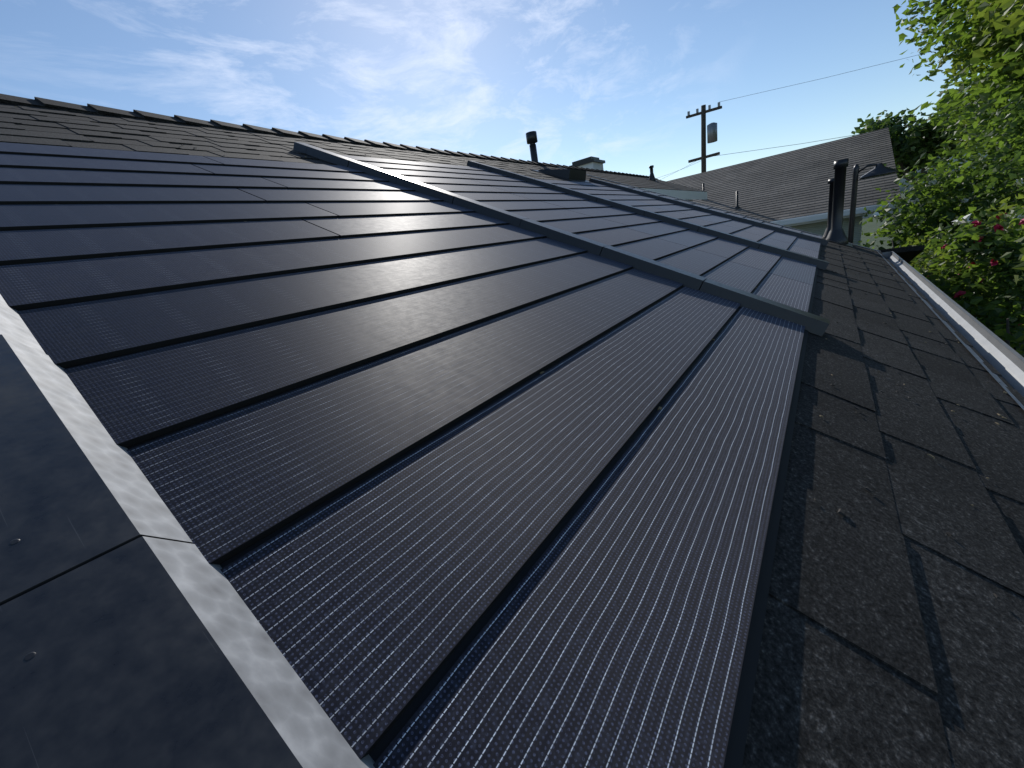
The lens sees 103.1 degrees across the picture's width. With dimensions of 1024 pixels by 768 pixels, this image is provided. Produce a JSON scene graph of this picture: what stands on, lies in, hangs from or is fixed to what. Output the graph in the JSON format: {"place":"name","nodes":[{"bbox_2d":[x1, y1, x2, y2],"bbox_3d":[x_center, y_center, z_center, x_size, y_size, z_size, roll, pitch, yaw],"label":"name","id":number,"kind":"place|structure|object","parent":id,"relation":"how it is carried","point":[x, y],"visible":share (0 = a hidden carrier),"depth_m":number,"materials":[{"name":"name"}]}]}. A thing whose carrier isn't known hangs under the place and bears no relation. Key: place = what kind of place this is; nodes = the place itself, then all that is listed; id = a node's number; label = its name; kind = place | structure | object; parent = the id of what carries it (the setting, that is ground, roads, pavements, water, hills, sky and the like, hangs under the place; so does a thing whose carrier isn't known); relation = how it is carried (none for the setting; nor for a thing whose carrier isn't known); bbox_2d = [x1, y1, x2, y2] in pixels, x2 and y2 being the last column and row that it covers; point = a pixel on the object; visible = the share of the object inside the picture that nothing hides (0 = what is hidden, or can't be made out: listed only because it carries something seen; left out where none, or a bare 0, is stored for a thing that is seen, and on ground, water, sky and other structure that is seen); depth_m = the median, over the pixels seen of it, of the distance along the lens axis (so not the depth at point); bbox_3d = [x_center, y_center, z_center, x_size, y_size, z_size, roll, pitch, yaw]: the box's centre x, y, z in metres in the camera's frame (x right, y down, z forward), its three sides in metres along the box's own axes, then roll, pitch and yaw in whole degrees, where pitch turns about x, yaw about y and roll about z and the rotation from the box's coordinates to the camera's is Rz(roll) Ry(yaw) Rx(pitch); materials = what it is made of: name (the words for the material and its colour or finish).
{"place":"outdoors","nodes":[
{"label":"outdoors","id":0,"kind":"place"},
{"bbox_2d":[0,0,990,180],"label":"sky","id":1,"kind":"structure","parent":0,"point":[616,82],"materials":[{"name":"blue"}]},
{"bbox_2d":[863,204,907,217],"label":"street","id":2,"kind":"structure","parent":0,"point":[869,215],"depth_m":59.17,"materials":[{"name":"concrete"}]},
{"bbox_2d":[860,193,988,249],"bbox_3d":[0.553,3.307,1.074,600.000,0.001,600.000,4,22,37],"label":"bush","id":3,"kind":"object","parent":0,"point":[872,227],"depth_m":35.67,"materials":[{"name":"green plant"}]},
{"bbox_2d":[558,167,924,262],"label":"wing and lean to","id":4,"kind":"structure","parent":3,"relation":"on","point":[690,194],"depth_m":6.58,"materials":[{"name":"metal"}]},
{"bbox_2d":[571,156,604,169],"bbox_3d":[1.716,-4.008,8.960,0.630,1.680,0.580,4,22,37],"label":"roof vent","id":5,"kind":"object","parent":4,"relation":"on","point":[591,162],"visible":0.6,"depth_m":8.52,"materials":[{"name":"white metal"}]},
{"bbox_2d":[647,165,658,181],"bbox_3d":[2.869,-4.293,8.336,0.189,0.330,0.205,4,22,37],"label":"vent pipe","id":6,"kind":"object","parent":4,"relation":"on","point":[651,176],"visible":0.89,"depth_m":8.30,"materials":[{"name":"black metal"}]},
{"bbox_2d":[667,128,900,244],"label":"neighbour house","id":7,"kind":"structure","parent":3,"relation":"on","point":[790,189],"depth_m":10.34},
{"bbox_2d":[734,191,739,208],"bbox_3d":[5.818,-4.731,10.508,0.129,0.470,0.129,-5,18,16],"label":"vent pipe","id":8,"kind":"object","parent":7,"relation":"on","point":[737,207],"visible":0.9,"depth_m":10.50,"materials":[{"name":"black metal"}]},
{"bbox_2d":[673,50,953,172],"bbox_3d":[22.204,-7.596,8.256,47.078,9.049,10.432,-4,18,19],"label":"utility pole","id":9,"kind":"object","parent":3,"relation":"on","point":[711,132],"visible":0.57,"depth_m":16.62,"materials":[{"name":"brown wood"}]},
{"bbox_2d":[848,163,898,243],"bbox_3d":[4.395,-0.688,5.085,0.336,3.840,0.336,-12,17,-6],"label":"yard lamp","id":10,"kind":"object","parent":3,"relation":"on","point":[880,169],"visible":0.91,"depth_m":4.65,"materials":[{"name":"black metal"}]},
{"bbox_2d":[851,88,967,246],"bbox_3d":[20.996,-10.512,20.882,5.923,7.639,6.859,4,22,37],"label":"tree","id":11,"kind":"object","parent":3,"relation":"on","point":[903,141],"visible":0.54,"depth_m":19.54,"materials":[{"name":"green plant"}]},
{"bbox_2d":[892,226,954,300],"bbox_3d":[6.634,-1.079,6.853,2.185,2.892,2.275,4,22,37],"label":"lime shrub","id":12,"kind":"object","parent":3,"relation":"on","point":[930,247],"visible":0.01,"depth_m":6.39,"materials":[{"name":"green plant"}]},
{"bbox_2d":[856,85,1023,267],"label":"dark shrub","id":13,"kind":"object","parent":3,"relation":"on","point":[934,208],"visible":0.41,"depth_m":6.68,"materials":[{"name":"green plant"}]},
{"bbox_2d":[892,0,1023,193],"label":"maple tree","id":14,"kind":"object","parent":3,"relation":"on","point":[996,33],"visible":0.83,"depth_m":8.08,"materials":[{"name":"green plant"}]},
{"bbox_2d":[927,26,999,160],"bbox_3d":[19.643,-8.683,13.373,8.894,9.125,8.503,4,22,37],"label":"tree","id":15,"kind":"object","parent":3,"relation":"on","point":[966,82],"visible":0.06,"depth_m":15.10,"materials":[{"name":"green plant"}]},
{"bbox_2d":[906,184,1023,327],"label":"variegated shrub","id":16,"kind":"object","parent":3,"relation":"on","point":[988,209],"visible":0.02,"depth_m":5.11,"materials":[{"name":"green plant"}]},
{"bbox_2d":[908,151,1023,245],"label":"tree","id":17,"kind":"object","parent":3,"relation":"on","point":[988,165],"visible":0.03,"depth_m":7.29,"materials":[{"name":"green plant"}]},
{"bbox_2d":[917,203,1023,349],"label":"rose bush","id":18,"kind":"object","parent":3,"relation":"on","point":[972,300],"visible":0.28,"depth_m":4.21,"materials":[{"name":"green plant"}]},
{"bbox_2d":[952,63,1023,196],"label":"plum tree","id":19,"kind":"object","parent":3,"relation":"on","point":[975,111],"visible":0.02,"depth_m":8.97,"materials":[{"name":"green plant"}]},
{"bbox_2d":[982,237,1023,356],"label":"hydrangea bush","id":20,"kind":"object","parent":3,"relation":"on","point":[1017,336],"visible":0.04,"depth_m":3.35,"materials":[{"name":"green plant"}]},
{"bbox_3d":[-1.122,0.135,4.147,7.662,4.682,7.170,4,22,37],"label":"house body","id":21,"kind":"object","parent":3,"relation":"on","visible":0},
{"bbox_2d":[0,103,1023,767],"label":"roof shingles","id":22,"kind":"object","parent":21,"relation":"on","point":[892,635],"visible":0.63,"depth_m":0.57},
{"bbox_2d":[0,294,374,767],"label":"metal flashing","id":23,"kind":"object","parent":22,"relation":"on","point":[128,618],"visible":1,"depth_m":0.27,"materials":[{"name":"metal"}]},
{"bbox_2d":[0,94,656,178],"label":"ridge cap shingles","id":24,"kind":"object","parent":22,"relation":"on","point":[48,103],"visible":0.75,"depth_m":2.77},
{"bbox_2d":[0,142,821,767],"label":"solar shingle array","id":25,"kind":"object","parent":22,"relation":"on","point":[422,508],"visible":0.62,"depth_m":0.56,"materials":[{"name":"black glass"}]},
{"bbox_2d":[8,106,1006,660],"bbox_3d":[0.553,-1.295,2.899,4.000,0.047,5.909,29,35,25],"label":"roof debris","id":26,"kind":"object","parent":22,"relation":"on","point":[32,654],"visible":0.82,"depth_m":0.72,"materials":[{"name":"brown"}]},
{"bbox_2d":[526,131,537,161],"bbox_3d":[0.339,-3.310,6.041,0.160,0.770,0.156,4,22,37],"label":"vent pipe","id":27,"kind":"object","parent":22,"relation":"on","point":[531,138],"visible":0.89,"depth_m":5.94,"materials":[{"name":"black metal"}]},
{"bbox_2d":[293,142,829,335],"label":"wire cover bars","id":28,"kind":"object","parent":22,"relation":"on","point":[814,324],"visible":0.8,"depth_m":1.93,"materials":[{"name":"black metal"}]},
{"bbox_2d":[530,169,593,182],"bbox_3d":[0.597,-2.450,4.696,0.560,0.106,0.540,29,35,25],"label":"roof box vent","id":29,"kind":"object","parent":22,"relation":"on","point":[573,175],"visible":0.9,"depth_m":4.55,"materials":[{"name":"black metal"}]},
{"bbox_2d":[818,179,833,237],"bbox_3d":[3.476,-1.861,4.405,0.235,0.670,0.256,4,22,37],"label":"vent pipe","id":30,"kind":"object","parent":22,"relation":"on","point":[830,202],"visible":0.34,"depth_m":4.38,"materials":[{"name":"black metal"}]},
{"bbox_2d":[821,159,852,247],"bbox_3d":[3.377,-1.846,4.206,0.276,0.850,0.301,4,22,37],"label":"vent pipe","id":31,"kind":"object","parent":22,"relation":"on","point":[836,233],"visible":0.81,"depth_m":4.18,"materials":[{"name":"black metal"}]},
{"bbox_2d":[877,251,1023,409],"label":"eave gutter","id":32,"kind":"object","parent":21,"relation":"attached to","point":[1002,358],"visible":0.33,"depth_m":1.79,"materials":[{"name":"metal"}]},
{"bbox_2d":[899,146,986,193],"bbox_3d":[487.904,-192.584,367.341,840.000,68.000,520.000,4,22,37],"label":"tree","id":33,"kind":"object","parent":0,"point":[902,180],"depth_m":261.27,"materials":[{"name":"green plant"}]}
]}

